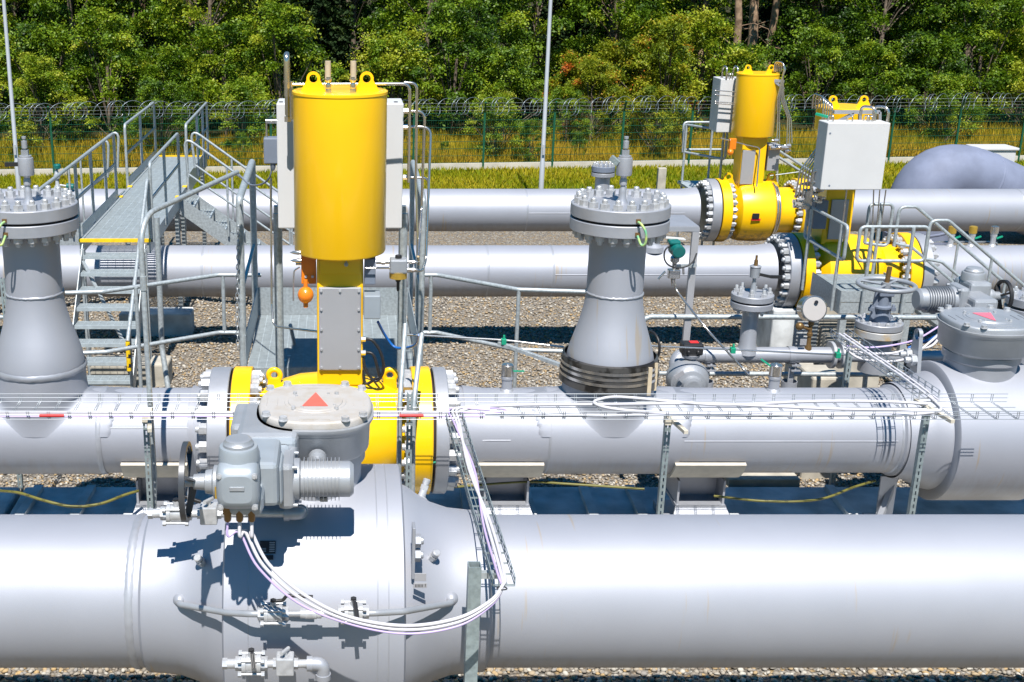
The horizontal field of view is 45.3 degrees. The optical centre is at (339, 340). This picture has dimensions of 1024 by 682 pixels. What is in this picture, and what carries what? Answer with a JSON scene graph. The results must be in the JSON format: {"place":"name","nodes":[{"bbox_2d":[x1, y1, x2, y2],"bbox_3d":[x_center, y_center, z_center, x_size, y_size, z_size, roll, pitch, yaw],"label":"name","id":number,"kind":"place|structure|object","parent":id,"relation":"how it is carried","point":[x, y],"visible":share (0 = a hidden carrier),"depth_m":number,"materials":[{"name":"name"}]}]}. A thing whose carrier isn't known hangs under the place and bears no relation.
{"place":"outdoors","nodes":[
{"label":"outdoors","id":0,"kind":"place"},
{"bbox_2d":[0,0,1022,140],"bbox_3d":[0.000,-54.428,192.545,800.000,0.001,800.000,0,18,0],"label":"ground","id":1,"kind":"structure","parent":0,"point":[211,125],"depth_m":46.78,"materials":[{"name":"green plant"}]},
{"bbox_2d":[0,0,165,130],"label":"broadleaf tree","id":2,"kind":"object","parent":1,"relation":"on","point":[48,9],"visible":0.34,"depth_m":43.42,"materials":[{"name":"green plant"}]},
{"bbox_2d":[56,0,165,129],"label":"spruce tree","id":3,"kind":"object","parent":1,"relation":"on","point":[121,48],"visible":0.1,"depth_m":45.17,"materials":[{"name":"green plant"}]},
{"bbox_2d":[53,0,200,122],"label":"broadleaf tree","id":4,"kind":"object","parent":1,"relation":"on","point":[150,39],"visible":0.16,"depth_m":45.36,"materials":[{"name":"green plant"}]},
{"bbox_2d":[128,0,294,129],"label":"broadleaf tree","id":5,"kind":"object","parent":1,"relation":"on","point":[155,17],"visible":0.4,"depth_m":43.35,"materials":[{"name":"green plant"}]},
{"bbox_2d":[192,0,323,124],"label":"broadleaf tree","id":6,"kind":"object","parent":1,"relation":"on","point":[235,9],"visible":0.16,"depth_m":44.21,"materials":[{"name":"green plant"}]},
{"bbox_2d":[263,0,367,128],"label":"spruce tree","id":7,"kind":"object","parent":1,"relation":"on","point":[317,7],"visible":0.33,"depth_m":43.67,"materials":[{"name":"green plant"}]},
{"bbox_2d":[284,0,432,103],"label":"broadleaf tree","id":8,"kind":"object","parent":1,"relation":"on","point":[359,6],"visible":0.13,"depth_m":45.39,"materials":[{"name":"green plant"}]},
{"bbox_2d":[352,0,507,124],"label":"broadleaf tree","id":9,"kind":"object","parent":1,"relation":"on","point":[379,21],"visible":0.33,"depth_m":43.45,"materials":[{"name":"green plant"}]},
{"bbox_2d":[400,0,571,121],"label":"broadleaf tree","id":10,"kind":"object","parent":1,"relation":"on","point":[510,33],"visible":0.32,"depth_m":44.21,"materials":[{"name":"green plant"}]},
{"bbox_2d":[0,155,1023,175],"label":"kerb","id":11,"kind":"structure","parent":1,"relation":"on","point":[643,163],"depth_m":36.20,"materials":[{"name":"concrete"}]},
{"bbox_2d":[17,0,1011,91],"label":"wood","id":12,"kind":"object","parent":1,"relation":"on","point":[215,3],"visible":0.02,"depth_m":58.05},
{"bbox_2d":[478,0,619,116],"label":"broadleaf tree","id":13,"kind":"object","parent":1,"relation":"on","point":[560,22],"visible":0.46,"depth_m":46.40,"materials":[{"name":"green plant"}]},
{"bbox_2d":[517,0,623,104],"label":"spruce tree","id":14,"kind":"object","parent":1,"relation":"on","point":[564,35],"visible":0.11,"depth_m":52.69,"materials":[{"name":"green plant"}]},
{"bbox_2d":[555,0,688,116],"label":"broadleaf tree","id":15,"kind":"object","parent":1,"relation":"on","point":[647,9],"visible":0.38,"depth_m":46.46,"materials":[{"name":"green plant"}]},
{"bbox_2d":[621,0,771,104],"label":"broadleaf tree","id":16,"kind":"object","parent":1,"relation":"on","point":[674,4],"visible":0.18,"depth_m":48.97,"materials":[{"name":"green plant"}]},
{"bbox_2d":[711,0,842,107],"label":"spruce tree","id":17,"kind":"object","parent":1,"relation":"on","point":[766,12],"visible":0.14,"depth_m":51.76,"materials":[{"name":"green plant"}]},
{"bbox_2d":[758,0,904,119],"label":"broadleaf tree","id":18,"kind":"object","parent":1,"relation":"on","point":[796,9],"visible":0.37,"depth_m":46.15,"materials":[{"name":"green plant"}]},
{"bbox_2d":[801,0,973,117],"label":"broadleaf tree","id":19,"kind":"object","parent":1,"relation":"on","point":[851,16],"visible":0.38,"depth_m":44.11,"materials":[{"name":"green plant"}]},
{"bbox_2d":[849,0,1018,121],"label":"broadleaf tree","id":20,"kind":"object","parent":1,"relation":"on","point":[896,31],"visible":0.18,"depth_m":45.12,"materials":[{"name":"green plant"}]},
{"bbox_2d":[889,0,1023,127],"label":"broadleaf tree","id":21,"kind":"object","parent":1,"relation":"on","point":[933,11],"visible":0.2,"depth_m":43.89,"materials":[{"name":"green plant"}]},
{"bbox_2d":[0,159,1023,188],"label":"lawn","id":22,"kind":"structure","parent":0,"point":[507,176],"depth_m":34.54,"materials":[{"name":"plant"}]},
{"bbox_2d":[2,0,20,188],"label":"light pole","id":23,"kind":"object","parent":22,"relation":"on","point":[15,150],"visible":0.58,"depth_m":29.52,"materials":[{"name":"grey metal"}]},
{"bbox_2d":[0,93,1023,174],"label":"security fence","id":24,"kind":"object","parent":22,"relation":"on","point":[483,148],"visible":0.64,"depth_m":35.97,"materials":[{"name":"green"}]},
{"bbox_2d":[539,0,551,188],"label":"light pole","id":25,"kind":"object","parent":22,"relation":"on","point":[542,169],"visible":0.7,"depth_m":29.57,"materials":[{"name":"grey metal"}]},
{"bbox_2d":[0,231,1023,681],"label":"gravel yard","id":26,"kind":"structure","parent":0,"point":[516,237],"depth_m":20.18,"materials":[{"name":"grey gravel"}]},
{"bbox_2d":[90,356,172,387],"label":"concrete block","id":27,"kind":"structure","parent":26,"relation":"on","point":[157,376],"depth_m":17.67,"materials":[{"name":"grey concrete"}]},
{"bbox_2d":[0,102,293,387],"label":"crossover walkway","id":28,"kind":"structure","parent":26,"relation":"on","point":[115,216],"depth_m":19.49,"materials":[{"name":"metal"}]},
{"bbox_2d":[142,408,153,509],"bbox_3d":[-1.628,1.741,10.511,0.084,2.298,0.516,-3,18,-8],"label":"strut post","id":29,"kind":"object","parent":26,"relation":"on","point":[148,429],"visible":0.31,"depth_m":10.31,"materials":[{"name":"grey metal"}]},
{"bbox_2d":[138,170,238,508],"bbox_3d":[-1.349,-0.083,11.417,0.069,2.715,2.360,5,18,14],"label":"conduit","id":30,"kind":"object","parent":29,"relation":"attached to","point":[149,214],"visible":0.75,"depth_m":10.35,"materials":[{"name":"metal"}]},
{"bbox_2d":[119,307,194,336],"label":"concrete block","id":31,"kind":"structure","parent":26,"relation":"on","point":[178,321],"depth_m":20.07,"materials":[{"name":"grey concrete"}]},
{"bbox_2d":[65,273,260,387],"bbox_3d":[-2.129,0.343,15.015,2.429,2.256,0.266,-7,19,-22],"label":"pipe railing","id":32,"kind":"object","parent":26,"relation":"on","point":[139,345],"visible":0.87,"depth_m":14.73,"materials":[{"name":"metal"}]},
{"bbox_2d":[154,217,170,387],"bbox_3d":[-2.213,-0.420,15.074,0.079,2.244,0.286,-8,19,-23],"label":"stair foot rail","id":33,"kind":"object","parent":32,"relation":"attached to","point":[160,299],"visible":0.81,"depth_m":15.13,"materials":[{"name":"metal"}]},
{"bbox_2d":[236,159,430,387],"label":"access platform","id":34,"kind":"structure","parent":26,"relation":"on","point":[300,356],"depth_m":13.97,"materials":[{"name":"metal"}]},
{"bbox_2d":[463,561,498,681],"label":"square post","id":35,"kind":"object","parent":26,"relation":"on","point":[476,573],"visible":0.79,"depth_m":7.56,"materials":[{"name":"metal"}]},
{"bbox_2d":[445,412,515,585],"bbox_3d":[0.963,1.031,8.601,0.142,0.086,2.822,0,18,-1],"label":"cable tray","id":36,"kind":"object","parent":35,"relation":"on","point":[472,506],"visible":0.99,"depth_m":8.33,"materials":[{"name":"silver metal"}]},
{"bbox_2d":[424,273,585,387],"bbox_3d":[1.918,0.369,14.934,2.085,2.256,0.292,8,19,24],"label":"pipe railing","id":37,"kind":"object","parent":26,"relation":"on","point":[518,290],"visible":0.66,"depth_m":14.62,"materials":[{"name":"metal"}]},
{"bbox_2d":[0,485,1023,513],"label":"concrete plinth","id":38,"kind":"structure","parent":26,"relation":"on","point":[593,500],"depth_m":12.26,"materials":[{"name":"concrete"}]},
{"bbox_2d":[120,463,196,513],"bbox_3d":[-1.733,1.392,11.732,0.620,0.779,0.819,0,18,0],"label":"pipe support","id":39,"kind":"object","parent":38,"relation":"on","point":[167,481],"visible":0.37,"depth_m":11.55,"materials":[{"name":"silver metal"}]},
{"bbox_2d":[469,463,543,513],"bbox_3d":[1.592,1.392,11.732,0.620,0.779,0.819,0,18,0],"label":"pipe support","id":40,"kind":"object","parent":38,"relation":"on","point":[509,498],"visible":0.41,"depth_m":11.55,"materials":[{"name":"silver metal"}]},
{"bbox_2d":[653,463,746,513],"bbox_3d":[3.454,1.392,11.732,0.660,0.779,0.819,0,18,0],"label":"pipe support","id":41,"kind":"object","parent":38,"relation":"on","point":[693,488],"visible":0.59,"depth_m":11.55,"materials":[{"name":"silver metal"}]},
{"bbox_2d":[0,385,904,473],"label":"pipeline","id":42,"kind":"object","parent":41,"relation":"on","point":[584,447],"visible":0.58,"depth_m":11.19,"materials":[{"name":"silver metal"}]},
{"bbox_2d":[0,136,127,437],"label":"flanged neck","id":43,"kind":"object","parent":42,"relation":"on","point":[41,352],"visible":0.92,"depth_m":10.96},
{"bbox_2d":[187,51,465,493],"bbox_3d":[-0.107,-0.658,11.517,2.615,4.131,2.045,0,18,0],"label":"yellow valve","id":44,"kind":"object","parent":42,"relation":"attached to","point":[333,152],"visible":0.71,"depth_m":10.96,"materials":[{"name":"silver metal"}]},
{"bbox_2d":[522,136,694,437],"bbox_3d":[2.535,-0.516,11.097,1.600,2.710,0.989,0,18,0],"label":"flanged neck","id":45,"kind":"object","parent":42,"relation":"on","point":[608,350],"visible":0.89,"depth_m":10.95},
{"bbox_2d":[879,266,1023,499],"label":"ball valve","id":46,"kind":"object","parent":42,"relation":"attached to","point":[980,336],"visible":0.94,"depth_m":11.09,"materials":[{"name":"silver metal"}]},
{"bbox_2d":[656,409,687,513],"bbox_3d":[2.789,1.748,10.514,0.084,2.282,0.516,-3,18,-8],"label":"strut post","id":47,"kind":"object","parent":26,"relation":"on","point":[679,426],"visible":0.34,"depth_m":10.30,"materials":[{"name":"grey metal"}]},
{"bbox_2d":[669,215,699,339],"bbox_3d":[3.634,0.180,13.979,0.628,3.190,0.685,0,18,0],"label":"instrument stand","id":48,"kind":"object","parent":26,"relation":"on","point":[681,223],"visible":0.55,"depth_m":13.40,"materials":[{"name":"silver metal"}]},
{"bbox_2d":[645,314,936,387],"bbox_3d":[5.104,0.453,13.774,3.476,1.581,0.060,0,18,0],"label":"pipe railing","id":49,"kind":"object","parent":48,"relation":"attached to","point":[778,317],"visible":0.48,"depth_m":13.53,"materials":[{"name":"metal"}]},
{"bbox_2d":[676,121,811,244],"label":"access platform","id":50,"kind":"structure","parent":26,"relation":"on","point":[686,184],"depth_m":24.30,"materials":[{"name":"metal"}]},
{"bbox_2d":[725,473,799,486],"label":"concrete slab","id":51,"kind":"structure","parent":26,"relation":"on","point":[768,480],"depth_m":12.72,"materials":[{"name":"grey concrete"}]},
{"bbox_2d":[756,305,808,346],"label":"concrete block","id":52,"kind":"structure","parent":26,"relation":"on","point":[778,333],"depth_m":18.96,"materials":[{"name":"grey concrete"}]},
{"bbox_2d":[0,242,1023,296],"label":"pipeline","id":53,"kind":"object","parent":52,"relation":"on","point":[722,270],"visible":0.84,"depth_m":18.75,"materials":[{"name":"silver metal"}]},
{"bbox_2d":[764,93,939,307],"bbox_3d":[8.025,-2.061,18.495,2.419,3.411,1.825,0,18,0],"label":"yellow valve","id":54,"kind":"object","parent":53,"relation":"attached to","point":[849,153],"visible":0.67,"depth_m":18.34,"materials":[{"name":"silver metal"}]},
{"bbox_2d":[669,341,943,387],"bbox_3d":[5.394,0.964,13.465,3.684,2.003,0.403,-1,18,-4],"label":"bypass pipe","id":55,"kind":"object","parent":26,"relation":"on","point":[709,358],"visible":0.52,"depth_m":13.14,"materials":[{"name":"silver metal"}]},
{"bbox_2d":[666,340,708,387],"bbox_3d":[3.694,0.336,12.757,0.450,0.636,0.401,0,18,0],"label":"ball valve","id":56,"kind":"object","parent":55,"relation":"on","point":[689,370],"visible":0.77,"depth_m":12.69,"materials":[{"name":"silver metal"}]},
{"bbox_2d":[730,255,781,355],"bbox_3d":[4.445,-0.390,13.036,0.443,1.098,0.443,-9,20,-27],"label":"flanged neck","id":57,"kind":"object","parent":55,"relation":"on","point":[753,302],"visible":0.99,"depth_m":12.95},
{"bbox_2d":[795,295,826,350],"bbox_3d":[5.095,-0.202,13.102,0.311,0.619,0.194,0,18,0],"label":"pressure gauge","id":58,"kind":"object","parent":55,"relation":"on","point":[811,309],"visible":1,"depth_m":12.99,"materials":[{"name":"silver metal"}]},
{"bbox_2d":[853,266,917,374],"bbox_3d":[5.895,-0.236,13.137,0.622,1.177,0.622,0,18,0],"label":"gate valve","id":59,"kind":"object","parent":55,"relation":"on","point":[879,325],"visible":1,"depth_m":13.05,"materials":[{"name":"grey paint"}]},
{"bbox_2d":[795,365,842,479],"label":"concrete block","id":60,"kind":"structure","parent":26,"relation":"on","point":[819,382],"depth_m":14.43,"materials":[{"name":"grey concrete"}]},
{"bbox_2d":[801,203,1023,381],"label":"access platform","id":61,"kind":"structure","parent":26,"relation":"on","point":[842,294],"depth_m":17.35,"materials":[{"name":"metal"}]},
{"bbox_2d":[906,398,954,513],"bbox_3d":[4.969,1.703,10.500,0.084,2.376,0.516,-3,18,-8],"label":"strut post","id":62,"kind":"object","parent":26,"relation":"on","point":[918,465],"visible":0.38,"depth_m":10.31,"materials":[{"name":"grey metal"}]},
{"bbox_2d":[0,394,1023,419],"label":"cable tray","id":63,"kind":"object","parent":62,"relation":"on","point":[536,401],"visible":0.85,"depth_m":10.09,"materials":[{"name":"silver metal"}]},
{"bbox_2d":[0,412,448,414],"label":"cable bundle","id":64,"kind":"object","parent":63,"relation":"in","point":[169,413],"visible":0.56,"depth_m":9.98,"materials":[{"name":"grey"}]},
{"bbox_2d":[396,323,407,471],"bbox_3d":[0.537,1.035,10.636,0.055,2.369,0.474,2,18,6],"label":"conduit","id":65,"kind":"object","parent":63,"relation":"attached to","point":[400,394],"visible":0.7,"depth_m":10.35,"materials":[{"name":"metal"}]},
{"bbox_2d":[454,394,942,416],"bbox_3d":[3.010,0.547,10.154,4.133,0.058,0.447,0,18,0],"label":"cable bundle","id":66,"kind":"object","parent":63,"relation":"in","point":[755,404],"visible":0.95,"depth_m":10.11,"materials":[{"name":"grey"}]},
{"bbox_2d":[830,328,939,398],"bbox_3d":[5.020,0.183,11.207,0.177,0.076,1.834,-1,18,-2],"label":"cable tray","id":67,"kind":"object","parent":62,"relation":"on","point":[906,384],"visible":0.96,"depth_m":11.10,"materials":[{"name":"silver metal"}]},
{"bbox_2d":[882,144,1023,244],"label":"pipe bend","id":68,"kind":"object","parent":26,"relation":"on","point":[953,166],"visible":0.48,"depth_m":25.71,"materials":[{"name":"grey paint"}]},
{"bbox_3d":[-0.165,2.998,8.914,0.900,0.950,0.800,0,18,0],"label":"concrete block","id":69,"kind":"object","parent":26,"relation":"on","visible":0},
{"bbox_2d":[0,513,1023,668],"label":"pipeline","id":70,"kind":"object","parent":69,"relation":"on","point":[766,591],"visible":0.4,"depth_m":8.04,"materials":[{"name":"silver metal"}]},
{"bbox_2d":[138,380,491,681],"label":"ball valve","id":71,"kind":"object","parent":70,"relation":"attached to","point":[378,536],"visible":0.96,"depth_m":7.78,"materials":[{"name":"silver metal"}]},
{"bbox_2d":[147,495,307,525],"bbox_3d":[-0.715,1.065,7.851,1.020,0.271,0.423,0,18,0],"label":"drain line","id":72,"kind":"object","parent":71,"relation":"attached to","point":[207,512],"visible":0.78,"depth_m":7.67,"materials":[{"name":"silver metal"}]},
{"bbox_2d":[222,646,330,681],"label":"drain line","id":73,"kind":"object","parent":71,"relation":"attached to","point":[251,661],"visible":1,"depth_m":7.43,"materials":[{"name":"silver metal"}]},
{"bbox_2d":[173,592,457,626],"bbox_3d":[-0.161,1.673,7.617,1.882,0.349,0.657,0,18,0],"label":"bypass line","id":74,"kind":"object","parent":71,"relation":"attached to","point":[273,611],"visible":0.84,"depth_m":7.44,"materials":[{"name":"silver metal"}]},
{"bbox_2d":[226,407,501,634],"bbox_3d":[0.792,1.007,8.332,1.432,0.695,3.589,9,20,26],"label":"cable","id":75,"kind":"object","parent":71,"relation":"hanging from","point":[345,622],"visible":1,"depth_m":7.15,"materials":[{"name":"white plastic"}]},
{"bbox_2d":[238,406,503,631],"bbox_3d":[0.823,0.989,8.351,1.381,0.672,3.585,9,19,26],"label":"cable","id":76,"kind":"object","parent":71,"relation":"hanging from","point":[270,573],"visible":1,"depth_m":7.14,"materials":[{"name":"grey plastic"}]},
{"bbox_2d":[249,406,506,627],"bbox_3d":[0.852,0.970,8.367,1.340,0.646,3.577,9,19,25],"label":"cable","id":77,"kind":"object","parent":71,"relation":"hanging from","point":[332,610],"visible":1,"depth_m":7.14,"materials":[{"name":"grey plastic"}]},
{"bbox_2d":[2,187,1023,232],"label":"pipeline","id":78,"kind":"object","parent":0,"point":[524,210],"visible":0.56,"depth_m":22.86,"materials":[{"name":"silver metal"}]},
{"bbox_2d":[696,61,816,241],"bbox_3d":[8.049,-3.585,22.918,2.308,3.428,1.330,0,18,0],"label":"yellow valve","id":79,"kind":"object","parent":78,"relation":"attached to","point":[746,201],"visible":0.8,"depth_m":22.68,"materials":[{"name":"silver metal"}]},
{"label":"verge","id":80,"kind":"structure","parent":0,"visible":0},
{"bbox_2d":[0,52,89,148],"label":"bush","id":81,"kind":"object","parent":80,"relation":"on","point":[34,74],"visible":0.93,"depth_m":37.55,"materials":[{"name":"green plant"}]},
{"bbox_2d":[0,19,121,136],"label":"bush","id":82,"kind":"object","parent":80,"relation":"on","point":[32,37],"visible":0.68,"depth_m":39.58,"materials":[{"name":"green plant"}]},
{"bbox_2d":[34,4,170,139],"bbox_3d":[-7.706,-8.774,40.152,4.687,4.721,3.904,10,20,28],"label":"bush","id":83,"kind":"object","parent":80,"relation":"on","point":[125,39],"visible":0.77,"depth_m":39.60,"materials":[{"name":"green plant"}]},
{"bbox_2d":[107,77,205,149],"bbox_3d":[-5.644,-6.976,37.898,2.830,2.583,2.743,-15,23,-40],"label":"bush","id":84,"kind":"object","parent":80,"relation":"on","point":[153,87],"visible":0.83,"depth_m":37.76,"materials":[{"name":"green plant"}]},
{"bbox_2d":[117,41,221,135],"bbox_3d":[-5.812,-8.151,40.084,3.237,3.552,3.889,-11,20,-31],"label":"bush","id":85,"kind":"object","parent":80,"relation":"on","point":[171,56],"visible":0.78,"depth_m":39.55,"materials":[{"name":"green plant"}]},
{"bbox_2d":[165,15,279,136],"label":"bush","id":86,"kind":"object","parent":80,"relation":"on","point":[229,32],"visible":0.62,"depth_m":40.23,"materials":[{"name":"green plant"}]},
{"bbox_2d":[208,74,275,149],"bbox_3d":[-2.852,-6.995,37.823,2.428,2.664,2.917,-6,18,-18],"label":"bush","id":87,"kind":"object","parent":80,"relation":"on","point":[241,89],"visible":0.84,"depth_m":37.23,"materials":[{"name":"green plant"}]},
{"bbox_2d":[206,0,348,132],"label":"bush","id":88,"kind":"object","parent":80,"relation":"on","point":[275,21],"visible":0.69,"depth_m":39.74,"materials":[{"name":"green plant"}]},
{"bbox_2d":[337,25,447,120],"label":"bush","id":89,"kind":"object","parent":80,"relation":"on","point":[398,45],"visible":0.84,"depth_m":40.48,"materials":[{"name":"green plant"}]},
{"bbox_2d":[388,0,522,131],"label":"bush","id":90,"kind":"object","parent":80,"relation":"on","point":[437,24],"visible":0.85,"depth_m":40.71,"materials":[{"name":"green plant"}]},
{"bbox_2d":[461,89,531,154],"bbox_3d":[5.005,-6.667,37.484,2.023,2.220,2.431,7,19,22],"label":"bush","id":91,"kind":"object","parent":80,"relation":"on","point":[509,108],"visible":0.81,"depth_m":37.15,"materials":[{"name":"green plant"}]},
{"bbox_2d":[440,43,561,136],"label":"bush","id":92,"kind":"object","parent":80,"relation":"on","point":[510,58],"visible":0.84,"depth_m":40.24,"materials":[{"name":"green plant"}]},
{"bbox_2d":[0,118,1023,168],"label":"dry grass","id":93,"kind":"structure","parent":80,"relation":"on","point":[71,158],"depth_m":38.45,"materials":[{"name":"plant"}]},
{"bbox_2d":[538,85,596,147],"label":"bush","id":94,"kind":"object","parent":80,"relation":"on","point":[577,94],"visible":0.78,"depth_m":38.78,"materials":[{"name":"green plant"}]},
{"bbox_2d":[531,48,623,134],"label":"bush","id":95,"kind":"object","parent":80,"relation":"on","point":[570,66],"visible":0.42,"depth_m":41.17,"materials":[{"name":"green plant"}]},
{"bbox_2d":[547,55,635,142],"bbox_3d":[8.277,-7.806,39.592,3.125,3.148,2.603,6,19,19],"label":"bush","id":96,"kind":"object","parent":80,"relation":"on","point":[590,64],"visible":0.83,"depth_m":39.26,"materials":[{"name":"green plant"}]},
{"bbox_2d":[566,33,667,124],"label":"bush","id":97,"kind":"object","parent":80,"relation":"on","point":[609,51],"visible":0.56,"depth_m":41.20,"materials":[{"name":"green plant"}]},
{"bbox_2d":[612,84,695,153],"bbox_3d":[9.863,-6.935,38.108,2.594,2.368,2.514,7,19,22],"label":"bush","id":98,"kind":"object","parent":80,"relation":"on","point":[658,93],"visible":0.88,"depth_m":37.93,"materials":[{"name":"green plant"}]},
{"bbox_2d":[605,12,712,137],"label":"bush","id":99,"kind":"object","parent":80,"relation":"on","point":[672,28],"visible":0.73,"depth_m":40.28,"materials":[{"name":"green plant"}]},
{"bbox_2d":[630,5,762,131],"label":"bush","id":100,"kind":"object","parent":80,"relation":"on","point":[707,28],"visible":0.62,"depth_m":41.42,"materials":[{"name":"green plant"}]},
{"bbox_2d":[696,40,796,122],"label":"bush","id":101,"kind":"object","parent":80,"relation":"on","point":[764,52],"visible":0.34,"depth_m":41.78,"materials":[{"name":"green plant"}]},
{"bbox_2d":[780,25,872,132],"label":"bush","id":102,"kind":"object","parent":80,"relation":"on","point":[833,49],"visible":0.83,"depth_m":41.81,"materials":[{"name":"green plant"}]},
{"bbox_2d":[819,37,915,123],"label":"bush","id":103,"kind":"object","parent":80,"relation":"on","point":[870,54],"visible":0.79,"depth_m":41.64,"materials":[{"name":"green plant"}]},
{"bbox_2d":[873,28,994,128],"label":"bush","id":104,"kind":"object","parent":80,"relation":"on","point":[920,44],"visible":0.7,"depth_m":41.56,"materials":[{"name":"green plant"}]},
{"bbox_2d":[903,70,988,141],"bbox_3d":[20.241,-7.764,40.399,2.743,2.583,2.830,11,21,31],"label":"bush","id":105,"kind":"object","parent":80,"relation":"on","point":[955,82],"visible":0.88,"depth_m":39.91,"materials":[{"name":"green plant"}]},
{"bbox_2d":[903,0,1023,131],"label":"bush","id":106,"kind":"object","parent":80,"relation":"on","point":[976,15],"visible":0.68,"depth_m":41.99,"materials":[{"name":"green plant"}]},
{"bbox_2d":[967,26,1023,127],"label":"bush","id":107,"kind":"object","parent":80,"relation":"on","point":[1016,40],"visible":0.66,"depth_m":42.08,"materials":[{"name":"green plant"}]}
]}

